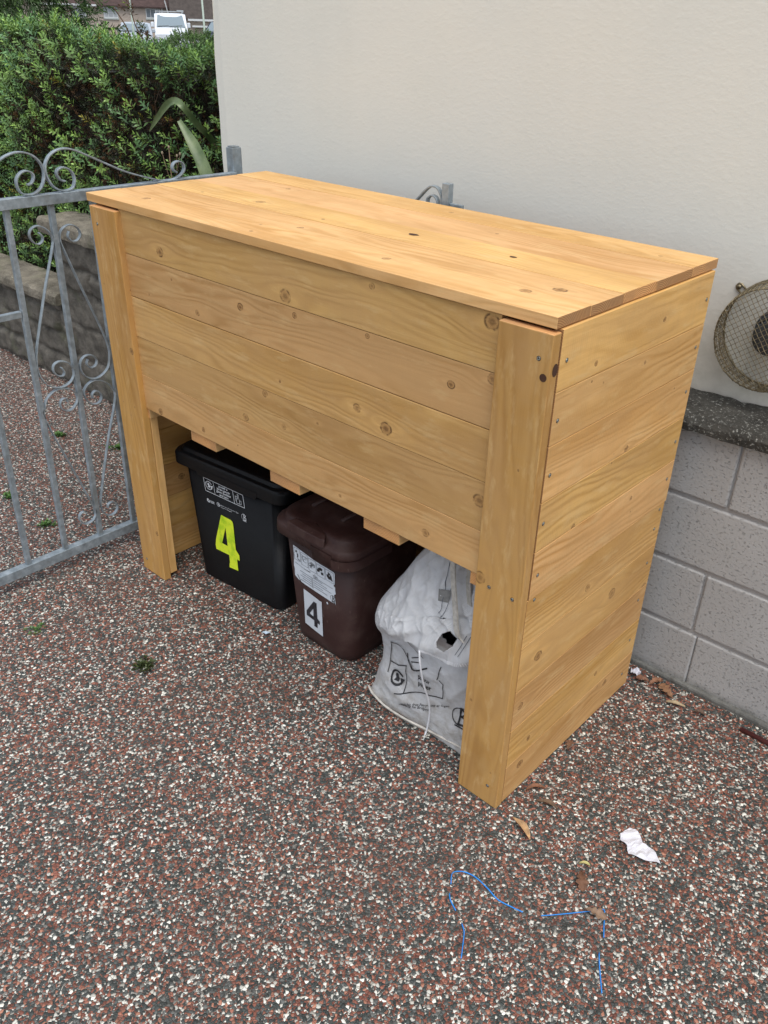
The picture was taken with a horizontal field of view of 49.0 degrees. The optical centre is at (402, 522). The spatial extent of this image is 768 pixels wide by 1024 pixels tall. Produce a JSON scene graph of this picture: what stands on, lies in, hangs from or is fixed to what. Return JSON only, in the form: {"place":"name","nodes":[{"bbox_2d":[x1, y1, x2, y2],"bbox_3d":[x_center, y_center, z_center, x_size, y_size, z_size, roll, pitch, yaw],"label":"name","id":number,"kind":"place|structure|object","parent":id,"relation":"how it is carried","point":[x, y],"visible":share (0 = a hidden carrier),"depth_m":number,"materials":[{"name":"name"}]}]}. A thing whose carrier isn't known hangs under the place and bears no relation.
{"place":"outdoors","nodes":[
{"label":"outdoors","id":0,"kind":"place"},
{"bbox_2d":[0,0,142,68],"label":"willowy tree","id":1,"kind":"object","parent":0,"point":[13,5],"visible":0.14,"depth_m":7.95,"materials":[{"name":"green plant"}]},
{"bbox_2d":[4,0,168,40],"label":"brick house","id":2,"kind":"structure","parent":0,"point":[144,10],"depth_m":65.88,"materials":[{"name":"brick"}]},
{"bbox_2d":[72,6,85,17],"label":"window","id":3,"kind":"structure","parent":2,"relation":"in","point":[74,7],"depth_m":65.13,"materials":[{"name":"grey"}]},
{"bbox_2d":[103,7,118,19],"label":"window","id":4,"kind":"structure","parent":2,"relation":"in","point":[110,15],"depth_m":65.71,"materials":[{"name":"grey"}]},
{"bbox_2d":[145,8,159,19],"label":"window","id":5,"kind":"structure","parent":2,"relation":"in","point":[149,12],"depth_m":66.33,"materials":[{"name":"grey"}]},
{"bbox_2d":[161,145,180,178],"bbox_3d":[-1.047,-1.498,3.889,0.149,0.443,0.012,26,38,35],"label":"seed stalk","id":6,"kind":"object","parent":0,"point":[170,161],"visible":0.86,"depth_m":3.80,"materials":[{"name":"brown"}]},
{"bbox_2d":[155,27,213,78],"bbox_3d":[-1.405,-2.437,5.944,0.654,1.838,0.673,26,38,35],"label":"clipped shrub","id":7,"kind":"object","parent":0,"point":[188,36],"visible":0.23,"depth_m":5.42,"materials":[{"name":"green plant"}]},
{"bbox_2d":[168,0,212,42],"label":"tiled house","id":8,"kind":"structure","parent":0,"point":[192,10],"depth_m":65.71,"materials":[{"name":"brick"}]},
{"bbox_2d":[0,348,767,1023],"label":"driveway","id":9,"kind":"structure","parent":0,"point":[202,822],"depth_m":2.24,"materials":[{"name":"multicoloured gravel"}]},
{"bbox_2d":[2,490,11,498],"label":"weed","id":10,"kind":"object","parent":9,"relation":"on","point":[7,494],"visible":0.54,"depth_m":3.70,"materials":[{"name":"green plant"}]},
{"bbox_2d":[23,622,45,635],"bbox_3d":[-1.269,0.369,2.920,0.066,0.016,0.075,26,38,35],"label":"weed","id":11,"kind":"object","parent":9,"relation":"on","point":[36,628],"visible":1,"depth_m":2.92,"materials":[{"name":"green plant"}]},
{"bbox_2d":[37,518,56,527],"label":"weed","id":12,"kind":"object","parent":9,"relation":"on","point":[46,522],"visible":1,"depth_m":3.51,"materials":[{"name":"green plant"}]},
{"bbox_2d":[0,211,113,403],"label":"stone wall","id":13,"kind":"structure","parent":9,"relation":"on","point":[53,341],"depth_m":4.65,"materials":[{"name":"stone"}]},
{"bbox_2d":[54,430,66,436],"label":"weed","id":14,"kind":"object","parent":9,"relation":"on","point":[59,433],"visible":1,"depth_m":4.25,"materials":[{"name":"green plant"}]},
{"bbox_2d":[0,6,223,272],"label":"hedge","id":15,"kind":"object","parent":9,"relation":"on","point":[104,113],"visible":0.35,"depth_m":4.27,"materials":[{"name":"green plant"}]},
{"bbox_2d":[118,0,153,71],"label":"tall shoot","id":16,"kind":"object","parent":15,"relation":"attached to","point":[141,30],"visible":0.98,"depth_m":3.89,"materials":[{"name":"green plant"}]},
{"bbox_2d":[104,443,119,449],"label":"weed","id":17,"kind":"object","parent":9,"relation":"on","point":[117,446],"visible":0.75,"depth_m":4.15,"materials":[{"name":"green plant"}]},
{"bbox_2d":[131,654,156,673],"bbox_3d":[-0.849,0.467,2.765,0.087,0.027,0.089,26,38,35],"label":"weed","id":18,"kind":"object","parent":9,"relation":"on","point":[141,662],"visible":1,"depth_m":2.77,"materials":[{"name":"green plant"}]},
{"bbox_2d":[149,41,223,174],"bbox_3d":[-0.854,-1.347,4.069,0.548,1.711,0.427,26,38,35],"label":"flax plant","id":19,"kind":"object","parent":9,"relation":"on","point":[199,157],"visible":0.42,"depth_m":3.68,"materials":[{"name":"green plant"}]},
{"bbox_2d":[226,145,242,173],"bbox_3d":[-0.652,-0.790,3.511,0.040,1.435,0.042,26,38,35],"label":"gate post","id":20,"kind":"object","parent":9,"relation":"on","point":[234,158],"visible":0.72,"depth_m":3.15,"materials":[{"name":"metal"}]},
{"bbox_2d":[0,147,236,586],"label":"driveway gate","id":21,"kind":"structure","parent":20,"relation":"attached to","point":[49,200],"depth_m":2.96,"materials":[{"name":"metal"}]},
{"bbox_2d":[175,440,314,609],"bbox_3d":[-0.499,-0.042,3.143,0.550,0.533,0.410,22,36,30],"label":"recycling bin","id":22,"kind":"object","parent":9,"relation":"on","point":[241,503],"visible":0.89,"depth_m":2.98,"materials":[{"name":"black plastic"}]},
{"bbox_2d":[277,493,416,659],"bbox_3d":[-0.166,0.151,2.851,0.364,0.518,0.432,26,38,35],"label":"food waste bin","id":23,"kind":"object","parent":9,"relation":"on","point":[349,569],"visible":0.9,"depth_m":2.70,"materials":[{"name":"brown plastic"}]},
{"bbox_2d":[86,171,717,808],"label":"wooden bin store","id":24,"kind":"structure","parent":9,"relation":"on","point":[494,405],"depth_m":2.15,"materials":[{"name":"brown wood"}]},
{"bbox_2d":[368,548,474,753],"bbox_3d":[0.158,0.291,2.490,0.522,0.682,0.395,26,38,35],"label":"recycling sack","id":25,"kind":"object","parent":9,"relation":"on","point":[424,615],"visible":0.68,"depth_m":2.42,"materials":[{"name":"white plastic"}]},
{"bbox_2d":[461,923,464,957],"bbox_3d":[0.141,0.980,1.974,0.008,0.008,0.087,4,31,3],"label":"twine","id":26,"kind":"object","parent":9,"relation":"on","point":[463,938],"visible":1,"depth_m":1.98,"materials":[{"name":"blue fabric"}]},
{"bbox_2d":[450,871,522,912],"bbox_3d":[0.213,0.912,2.092,0.196,0.008,0.051,14,33,20],"label":"twine","id":27,"kind":"object","parent":9,"relation":"on","point":[486,887],"visible":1,"depth_m":2.10,"materials":[{"name":"blue fabric"}]},
{"bbox_2d":[512,817,529,839],"bbox_3d":[0.323,0.813,2.249,0.021,0.017,0.080,-14,34,-24],"label":"dry leaf","id":28,"kind":"object","parent":9,"relation":"on","point":[523,825],"visible":1,"depth_m":2.25,"materials":[{"name":"beige plant"}]},
{"bbox_2d":[526,783,544,789],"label":"dry leaf","id":29,"kind":"object","parent":9,"relation":"on","point":[534,785],"visible":1,"depth_m":2.37,"materials":[{"name":"brown plant"}]},
{"bbox_2d":[536,799,556,808],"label":"dry leaf","id":30,"kind":"object","parent":9,"relation":"on","point":[550,802],"visible":1,"depth_m":2.32,"materials":[{"name":"brown plant"}]},
{"bbox_2d":[566,740,573,749],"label":"dry leaf","id":31,"kind":"object","parent":9,"relation":"on","point":[569,743],"visible":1,"depth_m":2.52,"materials":[{"name":"brown plant"}]},
{"bbox_2d":[541,909,604,937],"bbox_3d":[0.418,0.949,2.042,0.153,0.007,0.073,12,32,16],"label":"twine","id":32,"kind":"object","parent":9,"relation":"on","point":[577,912],"visible":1,"depth_m":2.04,"materials":[{"name":"blue fabric"}]},
{"bbox_2d":[576,870,588,891],"bbox_3d":[0.451,0.898,2.115,0.035,0.016,0.062,5,31,5],"label":"dry leaf","id":33,"kind":"object","parent":9,"relation":"on","point":[582,881],"visible":1,"depth_m":2.11,"materials":[{"name":"brown plant"}]},
{"bbox_2d":[579,861,589,865],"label":"dry leaf","id":34,"kind":"object","parent":9,"relation":"on","point":[585,862],"visible":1,"depth_m":2.16,"materials":[{"name":"yellow plant"}]},
{"bbox_2d":[584,907,605,919],"bbox_3d":[0.467,0.945,2.037,0.055,0.016,0.031,18,34,25],"label":"dry leaf","id":35,"kind":"object","parent":9,"relation":"on","point":[600,913],"visible":1,"depth_m":2.04,"materials":[{"name":"beige plant"}]},
{"bbox_2d":[598,952,601,993],"bbox_3d":[0.450,1.024,1.917,0.004,0.008,0.096,5,31,6],"label":"twine","id":36,"kind":"object","parent":9,"relation":"on","point":[600,972],"visible":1,"depth_m":1.92,"materials":[{"name":"blue fabric"}]},
{"bbox_2d":[630,667,640,674],"bbox_3d":[0.776,0.497,2.799,0.035,0.015,0.034,15,33,20],"label":"paper scrap","id":37,"kind":"object","parent":9,"relation":"on","point":[636,671],"visible":1,"depth_m":2.80,"materials":[{"name":"grey paper"}]},
{"bbox_2d":[620,828,660,863],"bbox_3d":[0.617,0.852,2.202,0.070,0.009,0.124,-14,34,-24],"label":"paper scrap","id":38,"kind":"object","parent":9,"relation":"on","point":[632,840],"visible":1,"depth_m":2.21,"materials":[{"name":"white paper"}]},
{"bbox_2d":[635,675,648,682],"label":"oak leaf","id":39,"kind":"object","parent":9,"relation":"on","point":[640,677],"visible":1,"depth_m":2.77,"materials":[{"name":"brown plant"}]},
{"bbox_2d":[649,676,662,684],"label":"oak leaf","id":40,"kind":"object","parent":9,"relation":"on","point":[655,679],"visible":1,"depth_m":2.77,"materials":[{"name":"brown plant"}]},
{"bbox_2d":[658,683,672,698],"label":"oak leaf","id":41,"kind":"object","parent":9,"relation":"on","point":[665,688],"visible":1,"depth_m":2.73,"materials":[{"name":"brown plant"}]},
{"bbox_2d":[666,700,684,706],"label":"dry leaf","id":42,"kind":"object","parent":9,"relation":"on","point":[675,702],"visible":1,"depth_m":2.68,"materials":[{"name":"beige plant"}]},
{"bbox_2d":[630,387,767,730],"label":"block wall","id":43,"kind":"structure","parent":9,"relation":"on","point":[702,630],"depth_m":2.53,"materials":[{"name":"concrete"}]},
{"bbox_2d":[415,182,463,208],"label":"folded gate","id":44,"kind":"structure","parent":43,"relation":"attached to","point":[445,192],"depth_m":2.60,"materials":[{"name":"metal"}]},
{"bbox_2d":[694,709,704,714],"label":"dry leaf","id":45,"kind":"object","parent":9,"relation":"on","point":[701,711],"visible":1,"depth_m":2.65,"materials":[{"name":"brown plant"}]},
{"bbox_2d":[740,727,767,745],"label":"pipe","id":46,"kind":"object","parent":9,"relation":"on","point":[754,736],"visible":1,"depth_m":2.57,"materials":[{"name":"red plastic"}]},
{"bbox_2d":[212,0,767,406],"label":"rendered house","id":47,"kind":"structure","parent":0,"point":[642,121],"depth_m":2.57,"materials":[{"name":"white paint"}]},
{"bbox_2d":[713,279,767,392],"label":"flue guard","id":48,"kind":"object","parent":47,"relation":"attached to","point":[761,387],"visible":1,"depth_m":2.33,"materials":[{"name":"metal"}]},
{"bbox_2d":[752,312,767,355],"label":"boiler flue","id":49,"kind":"object","parent":47,"relation":"attached to","point":[759,345],"visible":0.7,"depth_m":2.30,"materials":[{"name":"metal"}]},
{"label":"road","id":50,"kind":"structure","parent":0,"visible":0},
{"bbox_2d":[129,0,135,42],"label":"lamp post","id":51,"kind":"object","parent":50,"relation":"on","point":[133,30],"visible":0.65,"depth_m":43.12,"materials":[{"name":"grey metal"}]},
{"bbox_2d":[120,22,154,41],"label":"parked car","id":52,"kind":"object","parent":50,"relation":"on","point":[146,25],"visible":0.23,"depth_m":46.14,"materials":[{"name":"silver metal"}]},
{"bbox_2d":[151,10,190,46],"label":"parked van","id":53,"kind":"object","parent":50,"relation":"on","point":[166,24],"visible":0.52,"depth_m":48.54,"materials":[{"name":"white paint"}]},
{"bbox_2d":[201,0,206,43],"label":"lamp post","id":54,"kind":"object","parent":50,"relation":"on","point":[203,16],"visible":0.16,"depth_m":37.82,"materials":[{"name":"white metal"}]},
{"bbox_2d":[196,21,213,51],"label":"parked car","id":55,"kind":"object","parent":50,"relation":"on","point":[211,26],"visible":0.06,"depth_m":45.30,"materials":[{"name":"grey paint"}]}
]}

